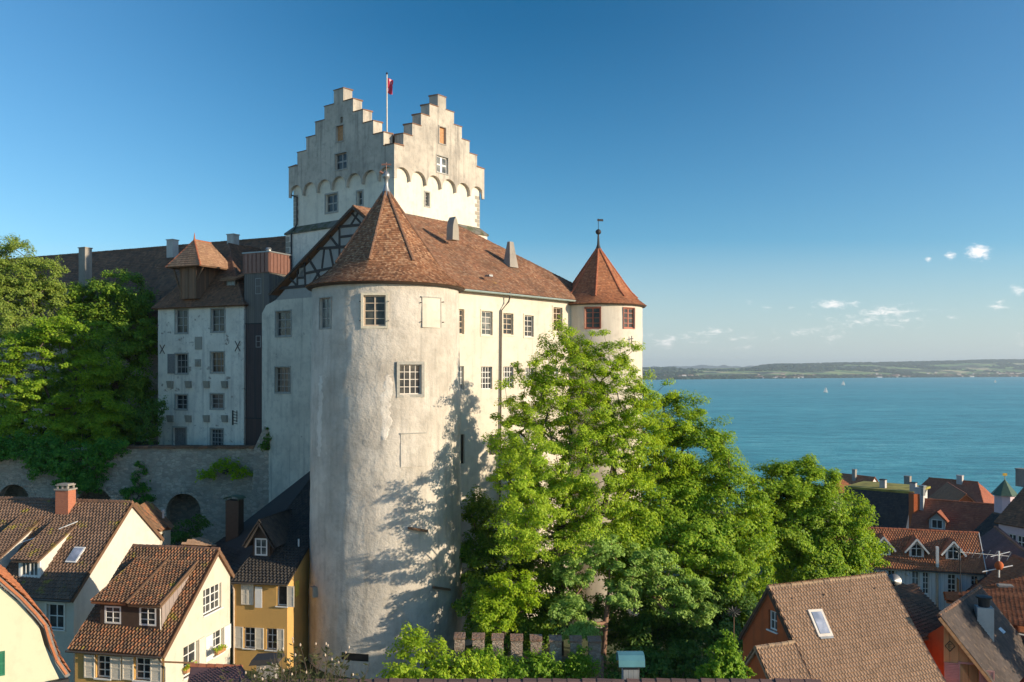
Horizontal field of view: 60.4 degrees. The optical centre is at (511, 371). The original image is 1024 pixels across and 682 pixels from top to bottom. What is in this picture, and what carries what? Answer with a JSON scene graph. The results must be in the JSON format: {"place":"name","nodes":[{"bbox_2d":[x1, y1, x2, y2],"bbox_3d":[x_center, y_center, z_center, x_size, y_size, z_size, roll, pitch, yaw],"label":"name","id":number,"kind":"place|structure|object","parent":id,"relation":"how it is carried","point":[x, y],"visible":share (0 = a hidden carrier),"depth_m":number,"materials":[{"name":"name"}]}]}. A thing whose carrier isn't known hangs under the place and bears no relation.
{"place":"outdoors","nodes":[
{"label":"outdoors","id":0,"kind":"place"},
{"bbox_2d":[1,435,157,448],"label":"terrace","id":1,"kind":"structure","parent":0,"point":[141,443],"depth_m":90.99,"materials":[{"name":"grey stone"}]},
{"bbox_2d":[0,232,71,420],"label":"birch tree","id":2,"kind":"object","parent":1,"relation":"on","point":[32,293],"visible":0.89,"depth_m":88.72,"materials":[{"name":"green plant"}]},
{"bbox_2d":[0,314,135,448],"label":"maple tree","id":3,"kind":"object","parent":1,"relation":"on","point":[29,395],"visible":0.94,"depth_m":82.85,"materials":[{"name":"green plant"}]},
{"bbox_2d":[42,268,161,445],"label":"lime tree","id":4,"kind":"object","parent":1,"relation":"on","point":[129,345],"visible":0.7,"depth_m":90.10,"materials":[{"name":"green plant"}]},
{"bbox_2d":[0,233,285,440],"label":"castle range","id":5,"kind":"structure","parent":1,"relation":"on","point":[149,264],"depth_m":100.89,"materials":[{"name":"tile"}]},
{"bbox_2d":[131,395,168,444],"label":"bush","id":6,"kind":"object","parent":1,"relation":"on","point":[156,406],"visible":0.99,"depth_m":84.74,"materials":[{"name":"green plant"}]},
{"bbox_2d":[151,233,260,444],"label":"castle house","id":7,"kind":"structure","parent":1,"relation":"on","point":[200,307],"depth_m":86.47,"materials":[{"name":"white paint"}]},
{"bbox_2d":[172,426,186,444],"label":"door","id":8,"kind":"structure","parent":7,"relation":"in","point":[180,431],"depth_m":87.63,"materials":[{"name":"grey wood"}]},
{"bbox_2d":[174,394,187,410],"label":"window","id":9,"kind":"structure","parent":7,"relation":"in","point":[182,399],"depth_m":87.61,"materials":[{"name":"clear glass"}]},
{"bbox_2d":[174,308,188,333],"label":"window","id":10,"kind":"structure","parent":7,"relation":"in","point":[182,315],"depth_m":87.59,"materials":[{"name":"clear glass"}]},
{"bbox_2d":[174,353,188,374],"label":"window","id":11,"kind":"structure","parent":7,"relation":"in","point":[182,358],"depth_m":87.59,"materials":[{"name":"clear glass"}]},
{"bbox_2d":[209,393,223,409],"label":"window","id":12,"kind":"structure","parent":7,"relation":"in","point":[217,398],"depth_m":85.70,"materials":[{"name":"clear glass"}]},
{"bbox_2d":[209,428,223,444],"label":"window","id":13,"kind":"structure","parent":7,"relation":"in","point":[217,433],"depth_m":85.64,"materials":[{"name":"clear glass"}]},
{"bbox_2d":[210,307,224,332],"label":"window","id":14,"kind":"structure","parent":7,"relation":"in","point":[218,313],"depth_m":85.60,"materials":[{"name":"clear glass"}]},
{"bbox_2d":[210,351,224,373],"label":"window","id":15,"kind":"structure","parent":7,"relation":"in","point":[218,356],"depth_m":85.60,"materials":[{"name":"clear glass"}]},
{"bbox_2d":[242,247,291,444],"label":"lift shaft","id":16,"kind":"object","parent":1,"relation":"on","point":[267,271],"visible":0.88,"depth_m":83.73,"materials":[{"name":"black metal"}]},
{"bbox_2d":[284,87,488,269],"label":"castle keep","id":17,"kind":"structure","parent":1,"relation":"on","point":[435,171],"depth_m":86.57,"materials":[{"name":"paint"}]},
{"bbox_2d":[324,191,337,213],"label":"window","id":18,"kind":"structure","parent":17,"relation":"in","point":[332,200],"depth_m":87.71,"materials":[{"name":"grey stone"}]},
{"bbox_2d":[334,150,347,171],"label":"window","id":19,"kind":"structure","parent":17,"relation":"in","point":[342,159],"depth_m":86.27,"materials":[{"name":"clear glass"}]},
{"bbox_2d":[356,189,363,205],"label":"window","id":20,"kind":"structure","parent":17,"relation":"in","point":[361,194],"depth_m":85.10,"materials":[{"name":"grey stone"}]},
{"bbox_2d":[386,72,392,131],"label":"flagpole","id":21,"kind":"object","parent":17,"relation":"on","point":[390,87],"visible":0.96,"depth_m":91.39,"materials":[{"name":"white metal"}]},
{"bbox_2d":[436,154,448,175],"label":"window","id":22,"kind":"structure","parent":17,"relation":"in","point":[441,163],"depth_m":86.84,"materials":[{"name":"white paint"}]},
{"bbox_2d":[171,514,212,544],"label":"bush","id":23,"kind":"object","parent":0,"point":[180,536],"visible":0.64,"depth_m":75.47,"materials":[{"name":"green plant"}]},
{"bbox_2d":[374,621,502,678],"bbox_3d":[-3.891,15.139,46.508,7.018,3.708,3.547,0,0,0],"label":"shrub","id":24,"kind":"object","parent":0,"point":[463,668],"visible":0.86,"depth_m":46.24,"materials":[{"name":"green plant"}]},
{"bbox_2d":[0,0,1023,366],"label":"sky","id":25,"kind":"structure","parent":0,"point":[775,181],"materials":[{"name":"blue"}]},
{"bbox_2d":[225,678,821,681],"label":"roof","id":26,"kind":"structure","parent":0,"point":[591,680],"depth_m":19.95,"materials":[{"name":"purple tile"}]},
{"bbox_2d":[249,652,284,678],"bbox_3d":[-6.682,8.436,24.000,0.800,1.404,0.700,0,0,0],"label":"chimney","id":27,"kind":"object","parent":26,"relation":"on","point":[261,660],"visible":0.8,"depth_m":23.76,"materials":[{"name":"grey"}]},
{"bbox_2d":[219,637,369,681],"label":"weeds","id":28,"kind":"object","parent":26,"relation":"on","point":[328,664],"visible":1,"depth_m":18.19,"materials":[{"name":"green plant"}]},
{"bbox_2d":[616,651,644,678],"bbox_3d":[2.745,7.054,20.400,0.600,1.133,0.562,0,0,0],"label":"chimney","id":29,"kind":"object","parent":26,"relation":"on","point":[631,663],"visible":0.99,"depth_m":20.20,"materials":[{"name":"teal metal"}]},
{"bbox_2d":[230,507,823,678],"bbox_3d":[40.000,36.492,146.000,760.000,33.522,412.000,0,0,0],"label":"ground","id":30,"kind":"structure","parent":0,"point":[566,651],"depth_m":67.19,"materials":[{"name":"green plant"}]},
{"bbox_2d":[0,565,70,681],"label":"village house","id":31,"kind":"structure","parent":30,"relation":"on","point":[26,635],"depth_m":38.96,"materials":[{"name":"beige paint"}]},
{"bbox_2d":[0,483,163,681],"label":"village house","id":32,"kind":"structure","parent":30,"relation":"on","point":[63,576],"depth_m":55.56,"materials":[{"name":"brown tile"}]},
{"bbox_2d":[45,601,65,631],"bbox_3d":[-27.399,14.681,52.881,1.400,1.745,0.302,0,0,11],"label":"window","id":33,"kind":"structure","parent":32,"relation":"in","point":[57,610],"depth_m":52.97,"materials":[{"name":"white paint"}]},
{"bbox_2d":[65,547,85,562],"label":"roof window","id":34,"kind":"structure","parent":32,"relation":"in","point":[76,552],"depth_m":54.78,"materials":[{"name":"white glass"}]},
{"bbox_2d":[0,426,268,592],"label":"arcade wall","id":35,"kind":"structure","parent":30,"relation":"on","point":[178,491],"depth_m":80.00,"materials":[{"name":"stone"}]},
{"bbox_2d":[0,429,131,493],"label":"ivy","id":36,"kind":"object","parent":35,"relation":"attached to","point":[65,456],"visible":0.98,"depth_m":78.84,"materials":[{"name":"green plant"}]},
{"bbox_2d":[119,460,156,504],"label":"ivy","id":37,"kind":"object","parent":35,"relation":"attached to","point":[142,488],"visible":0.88,"depth_m":79.56,"materials":[{"name":"green plant"}]},
{"bbox_2d":[195,456,252,482],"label":"bush","id":38,"kind":"object","parent":35,"relation":"attached to","point":[215,466],"visible":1,"depth_m":79.02,"materials":[{"name":"green plant"}]},
{"bbox_2d":[258,427,271,451],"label":"bush","id":39,"kind":"object","parent":35,"relation":"on","point":[265,446],"visible":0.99,"depth_m":78.76,"materials":[{"name":"green plant"}]},
{"bbox_2d":[65,543,234,681],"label":"village house","id":40,"kind":"structure","parent":30,"relation":"on","point":[154,607],"depth_m":46.78,"materials":[{"name":"tile"}]},
{"bbox_2d":[84,654,120,680],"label":"window","id":41,"kind":"structure","parent":40,"relation":"in","point":[108,666],"depth_m":45.73,"materials":[{"name":"white paint"}]},
{"bbox_2d":[122,656,161,681],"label":"window","id":42,"kind":"structure","parent":40,"relation":"in","point":[149,669],"depth_m":45.31,"materials":[{"name":"white paint"}]},
{"bbox_2d":[183,636,205,680],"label":"window","id":43,"kind":"structure","parent":40,"relation":"in","point":[189,652],"depth_m":48.02,"materials":[{"name":"white paint"}]},
{"bbox_2d":[202,583,223,617],"bbox_3d":[-16.923,12.812,49.577,0.302,1.481,2.107,0,0,11],"label":"window","id":44,"kind":"structure","parent":40,"relation":"in","point":[210,595],"depth_m":49.63,"materials":[{"name":"white paint"}]},
{"bbox_2d":[188,663,247,681],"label":"lean to","id":45,"kind":"object","parent":40,"relation":"attached to","point":[200,672],"visible":0.82,"depth_m":32.79,"materials":[{"name":"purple tile"}]},
{"bbox_2d":[206,624,230,662],"bbox_3d":[-16.815,15.440,50.133,0.302,1.457,2.731,0,0,11],"label":"window","id":46,"kind":"structure","parent":40,"relation":"in","point":[213,640],"depth_m":50.17,"materials":[{"name":"white paint"}]},
{"bbox_2d":[134,501,173,544],"bbox_3d":[-26.059,15.167,64.017,2.217,11.666,4.063,0,0,0],"label":"annex","id":47,"kind":"object","parent":30,"relation":"on","point":[158,519],"visible":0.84,"depth_m":64.42,"materials":[{"name":"tile"}]},
{"bbox_2d":[181,537,216,546],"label":"shed","id":48,"kind":"structure","parent":30,"relation":"on","point":[200,542],"depth_m":61.81,"materials":[{"name":"beige tile"}]},
{"bbox_2d":[212,471,309,673],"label":"village house","id":49,"kind":"structure","parent":30,"relation":"on","point":[265,550],"depth_m":60.41,"materials":[{"name":"yellow paint"}]},
{"bbox_2d":[235,626,263,649],"bbox_3d":[-17.616,17.865,59.101,2.113,1.486,0.302,0,0,11],"label":"window","id":50,"kind":"structure","parent":49,"relation":"in","point":[254,637],"depth_m":59.12,"materials":[{"name":"white paint"}]},
{"bbox_2d":[264,628,283,651],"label":"window","id":51,"kind":"structure","parent":49,"relation":"in","point":[277,635],"depth_m":58.86,"materials":[{"name":"white paint"}]},
{"bbox_2d":[275,586,293,607],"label":"window","id":52,"kind":"structure","parent":49,"relation":"in","point":[285,594],"depth_m":58.74,"materials":[{"name":"white paint"}]},
{"bbox_2d":[305,162,464,678],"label":"round tower","id":53,"kind":"structure","parent":30,"relation":"on","point":[385,533],"depth_m":58.42,"materials":[{"name":"paint"}]},
{"bbox_2d":[319,296,331,329],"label":"window","id":54,"kind":"structure","parent":53,"relation":"in","point":[326,301],"depth_m":59.46,"materials":[{"name":"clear glass"}]},
{"bbox_2d":[361,293,387,328],"bbox_3d":[-9.029,-4.029,57.908,1.794,2.353,0.279,0,0,0],"label":"window","id":55,"kind":"structure","parent":53,"relation":"in","point":[375,304],"depth_m":57.99,"materials":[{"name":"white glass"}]},
{"bbox_2d":[397,361,424,397],"bbox_3d":[-6.755,0.494,58.382,1.926,2.377,0.271,0,0,-26],"label":"window","id":56,"kind":"structure","parent":53,"relation":"in","point":[409,375],"depth_m":58.44,"materials":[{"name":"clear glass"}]},
{"bbox_2d":[401,433,425,466],"bbox_3d":[-6.588,5.193,58.397,1.761,2.188,0.361,0,0,-28],"label":"walled up window","id":57,"kind":"structure","parent":53,"relation":"in","point":[413,446],"depth_m":58.24,"materials":[{"name":"paint"}]},
{"bbox_2d":[422,297,439,327],"bbox_3d":[-5.477,-3.982,59.298,1.576,2.011,0.352,0,0,-44],"label":"walled up window","id":58,"kind":"structure","parent":53,"relation":"in","point":[430,306],"depth_m":59.10,"materials":[{"name":"paint"}]},
{"bbox_2d":[262,205,575,645],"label":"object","id":59,"kind":"structure","parent":30,"relation":"on","point":[512,305],"depth_m":73.67,"materials":[{"name":"paint"}]},
{"bbox_2d":[274,366,290,393],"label":"window","id":60,"kind":"structure","parent":59,"relation":"in","point":[283,372],"depth_m":78.11,"materials":[{"name":"grey glass"}]},
{"bbox_2d":[275,309,291,337],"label":"window","id":61,"kind":"structure","parent":59,"relation":"in","point":[284,317],"depth_m":78.03,"materials":[{"name":"grey glass"}]},
{"bbox_2d":[459,307,465,335],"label":"window","id":62,"kind":"structure","parent":59,"relation":"in","point":[460,308],"depth_m":66.83,"materials":[{"name":"white glass"}]},
{"bbox_2d":[481,367,490,388],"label":"window","id":63,"kind":"structure","parent":59,"relation":"in","point":[485,371],"depth_m":68.91,"materials":[{"name":"white paint"}]},
{"bbox_2d":[480,309,493,336],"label":"window","id":64,"kind":"structure","parent":59,"relation":"in","point":[485,316],"depth_m":68.90,"materials":[{"name":"white glass"}]},
{"bbox_2d":[503,367,511,387],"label":"window","id":65,"kind":"structure","parent":59,"relation":"in","point":[507,371],"depth_m":70.83,"materials":[{"name":"white paint"}]},
{"bbox_2d":[502,311,514,335],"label":"window","id":66,"kind":"structure","parent":59,"relation":"in","point":[506,317],"depth_m":70.79,"materials":[{"name":"white glass"}]},
{"bbox_2d":[523,313,534,338],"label":"window","id":67,"kind":"structure","parent":59,"relation":"in","point":[527,320],"depth_m":72.68,"materials":[{"name":"white glass"}]},
{"bbox_2d":[552,305,563,332],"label":"window","id":68,"kind":"structure","parent":59,"relation":"in","point":[556,311],"depth_m":75.36,"materials":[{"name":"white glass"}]},
{"bbox_2d":[469,566,547,639],"bbox_3d":[-0.184,16.715,55.850,5.088,8.627,3.581,0,0,0],"label":"young tree","id":69,"kind":"object","parent":30,"relation":"on","point":[487,612],"visible":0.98,"depth_m":55.32,"materials":[{"name":"green plant"}]},
{"bbox_2d":[451,484,593,655],"bbox_3d":[0.601,14.401,61.274,9.942,12.262,11.421,0,0,0],"label":"dark tree","id":70,"kind":"object","parent":30,"relation":"on","point":[474,578],"visible":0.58,"depth_m":61.68,"materials":[{"name":"green plant"}]},
{"bbox_2d":[454,632,603,678],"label":"battlement wall","id":71,"kind":"structure","parent":30,"relation":"on","point":[555,642],"depth_m":49.98,"materials":[{"name":"stone"}]},
{"bbox_2d":[466,644,602,678],"bbox_3d":[1.197,16.453,49.117,7.690,2.408,1.977,0,0,0],"label":"ivy","id":72,"kind":"object","parent":71,"relation":"attached to","point":[538,666],"visible":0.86,"depth_m":48.93,"materials":[{"name":"green plant"}]},
{"bbox_2d":[481,315,695,655],"bbox_3d":[4.327,8.242,60.105,16.421,24.551,10.066,0,0,-27],"label":"ash tree","id":73,"kind":"object","parent":30,"relation":"on","point":[563,489],"visible":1,"depth_m":58.95,"materials":[{"name":"green plant"}]},
{"bbox_2d":[568,219,646,627],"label":"corner turret","id":74,"kind":"object","parent":30,"relation":"on","point":[606,297],"visible":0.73,"depth_m":76.19,"materials":[{"name":"paint"}]},
{"bbox_2d":[584,307,600,328],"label":"window","id":75,"kind":"structure","parent":74,"relation":"in","point":[592,316],"depth_m":75.80,"materials":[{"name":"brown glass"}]},
{"bbox_2d":[623,307,634,328],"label":"window","id":76,"kind":"structure","parent":74,"relation":"in","point":[627,311],"depth_m":76.47,"materials":[{"name":"brown glass"}]},
{"bbox_2d":[544,528,727,668],"bbox_3d":[7.845,15.536,56.494,11.718,10.970,5.718,0,0,0],"label":"apple tree","id":77,"kind":"object","parent":30,"relation":"on","point":[628,596],"visible":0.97,"depth_m":55.84,"materials":[{"name":"green plant"}]},
{"bbox_2d":[601,643,715,678],"bbox_3d":[8.381,17.566,51.671,8.566,3.375,3.236,0,0,14],"label":"bush","id":78,"kind":"object","parent":30,"relation":"on","point":[654,668],"visible":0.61,"depth_m":51.19,"materials":[{"name":"green plant"}]},
{"bbox_2d":[584,573,757,678],"bbox_3d":[11.065,17.595,58.405,13.016,7.998,9.687,0,0,0],"label":"dark tree","id":79,"kind":"object","parent":30,"relation":"on","point":[632,630],"visible":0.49,"depth_m":58.25,"materials":[{"name":"green plant"}]},
{"bbox_2d":[586,389,789,626],"bbox_3d":[12.399,11.416,63.161,15.067,20.251,12.141,0,0,0],"label":"maple tree","id":80,"kind":"object","parent":30,"relation":"on","point":[694,535],"visible":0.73,"depth_m":61.73,"materials":[{"name":"green plant"}]},
{"bbox_2d":[743,453,893,583],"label":"broad tree","id":81,"kind":"object","parent":30,"relation":"on","point":[808,545],"visible":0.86,"depth_m":73.17,"materials":[{"name":"green plant"}]},
{"bbox_2d":[738,571,945,681],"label":"village house","id":82,"kind":"structure","parent":30,"relation":"on","point":[858,628],"depth_m":45.61,"materials":[{"name":"beige tile"}]},
{"bbox_2d":[727,605,741,645],"bbox_3d":[11.354,13.435,45.013,0.823,2.967,0.074,0,0,0],"label":"garden ornament","id":83,"kind":"object","parent":82,"relation":"attached to","point":[733,610],"visible":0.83,"depth_m":45.01,"materials":[{"name":"black metal"}]},
{"bbox_2d":[766,610,777,633],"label":"window","id":84,"kind":"structure","parent":82,"relation":"in","point":[773,615],"depth_m":45.94,"materials":[{"name":"white paint"}]},
{"bbox_2d":[807,609,833,639],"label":"roof window","id":85,"kind":"structure","parent":82,"relation":"in","point":[818,618],"depth_m":45.27,"materials":[{"name":"white glass"}]},
{"bbox_2d":[837,469,877,483],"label":"village house","id":86,"kind":"structure","parent":30,"relation":"on","point":[853,477],"depth_m":294.23,"materials":[{"name":"orange tile"}]},
{"bbox_2d":[840,479,930,528],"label":"village house","id":87,"kind":"structure","parent":30,"relation":"on","point":[889,502],"depth_m":144.62,"materials":[{"name":"grey tile"}]},
{"bbox_2d":[815,527,986,609],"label":"village house","id":88,"kind":"structure","parent":30,"relation":"on","point":[926,561],"depth_m":85.00,"materials":[{"name":"red tile"}]},
{"bbox_2d":[911,571,918,585],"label":"window","id":89,"kind":"structure","parent":88,"relation":"in","point":[914,574],"depth_m":84.99,"materials":[{"name":"grey glass"}]},
{"bbox_2d":[922,572,928,593],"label":"window","id":90,"kind":"structure","parent":88,"relation":"in","point":[925,575],"depth_m":84.77,"materials":[{"name":"white paint"}]},
{"bbox_2d":[947,574,955,591],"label":"window","id":91,"kind":"structure","parent":88,"relation":"in","point":[951,578],"depth_m":84.13,"materials":[{"name":"white paint"}]},
{"bbox_2d":[909,485,925,528],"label":"fire wall","id":92,"kind":"structure","parent":30,"relation":"on","point":[914,503],"depth_m":126.40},
{"bbox_2d":[894,583,942,642],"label":"village house","id":93,"kind":"structure","parent":30,"relation":"on","point":[922,608],"depth_m":51.39,"materials":[{"name":"tile"}]},
{"bbox_2d":[904,475,993,502],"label":"village house","id":94,"kind":"structure","parent":30,"relation":"on","point":[975,491],"depth_m":195.16,"materials":[{"name":"red tile"}]},
{"bbox_2d":[928,482,974,501],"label":"village house","id":95,"kind":"structure","parent":30,"relation":"on","point":[947,491],"depth_m":179.11,"materials":[{"name":"orange tile"}]},
{"bbox_2d":[910,487,993,530],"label":"village house","id":96,"kind":"structure","parent":30,"relation":"on","point":[943,514],"depth_m":123.52,"materials":[{"name":"red tile"}]},
{"bbox_2d":[925,585,1023,681],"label":"village house","id":97,"kind":"structure","parent":30,"relation":"on","point":[976,636],"depth_m":47.87,"materials":[{"name":"tile"}]},
{"bbox_2d":[944,662,981,681],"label":"wall","id":98,"kind":"structure","parent":97,"relation":"in","point":[951,670],"depth_m":46.76,"materials":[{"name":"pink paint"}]},
{"bbox_2d":[943,576,1023,681],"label":"village house","id":99,"kind":"structure","parent":30,"relation":"on","point":[1008,598],"depth_m":59.77,"materials":[{"name":"orange tile"}]},
{"bbox_2d":[982,551,1012,576],"bbox_3d":[35.313,13.979,63.900,2.214,1.900,0.585,0,0,0],"label":"antenna post","id":100,"kind":"object","parent":99,"relation":"on","point":[999,565],"visible":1,"depth_m":63.94,"materials":[{"name":"white metal"}]},
{"bbox_2d":[974,511,1000,536],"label":"village house","id":101,"kind":"structure","parent":30,"relation":"on","point":[986,525],"depth_m":110.73,"materials":[{"name":"grey tile"}]},
{"bbox_2d":[965,526,1023,591],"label":"village house","id":102,"kind":"structure","parent":30,"relation":"on","point":[995,539],"depth_m":86.91,"materials":[{"name":"purple tile"}]},
{"bbox_2d":[969,554,1023,634],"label":"village house","id":103,"kind":"structure","parent":30,"relation":"on","point":[1015,570],"depth_m":78.53,"materials":[{"name":"orange tile"}]},
{"bbox_2d":[991,473,1017,512],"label":"stair turret","id":104,"kind":"object","parent":30,"relation":"on","point":[1004,493],"visible":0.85,"depth_m":117.25,"materials":[{"name":"white paint"}]},
{"bbox_2d":[994,468,1023,546],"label":"village house","id":105,"kind":"structure","parent":30,"relation":"on","point":[1009,520],"depth_m":101.25,"materials":[{"name":"tile"}]},
{"bbox_2d":[651,365,753,368],"bbox_3d":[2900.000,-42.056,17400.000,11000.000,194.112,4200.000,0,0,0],"label":"mountains","id":106,"kind":"structure","parent":0,"point":[705,366],"depth_m":16372.26,"materials":[{"name":"grey"}]},
{"bbox_2d":[694,629,754,678],"bbox_3d":[9.266,12.601,38.489,2.577,2.684,2.031,0,0,34],"label":"conifer","id":107,"kind":"object","parent":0,"point":[726,661],"visible":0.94,"depth_m":38.27,"materials":[{"name":"green plant"}]},
{"bbox_2d":[642,377,1023,506],"bbox_3d":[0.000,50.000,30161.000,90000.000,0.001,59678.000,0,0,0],"label":"lake","id":108,"kind":"structure","parent":0,"point":[920,430],"depth_m":853.27,"materials":[{"name":"liquid"}]},
{"bbox_2d":[642,363,1023,378],"bbox_3d":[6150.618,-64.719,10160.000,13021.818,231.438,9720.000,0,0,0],"label":"hills","id":109,"kind":"structure","parent":0,"point":[979,368],"depth_m":9190.16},
{"bbox_2d":[642,359,1023,379],"bbox_3d":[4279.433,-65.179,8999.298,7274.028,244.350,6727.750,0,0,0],"label":"forest","id":110,"kind":"object","parent":109,"relation":"on","point":[671,372],"visible":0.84,"depth_m":8763.76,"materials":[{"name":"green plant"}]},
{"bbox_2d":[664,372,1021,378],"bbox_3d":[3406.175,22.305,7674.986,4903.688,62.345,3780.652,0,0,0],"label":"town","id":111,"kind":"object","parent":109,"relation":"on","point":[897,375],"visible":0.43,"depth_m":8075.37},
{"bbox_2d":[888,574,901,586],"bbox_3d":[24.259,13.530,55.885,0.672,1.348,0.672,0,0,-31],"label":"satellite dish","id":112,"kind":"object","parent":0,"point":[895,579],"visible":0.72,"depth_m":55.89,"materials":[{"name":"silver metal"}]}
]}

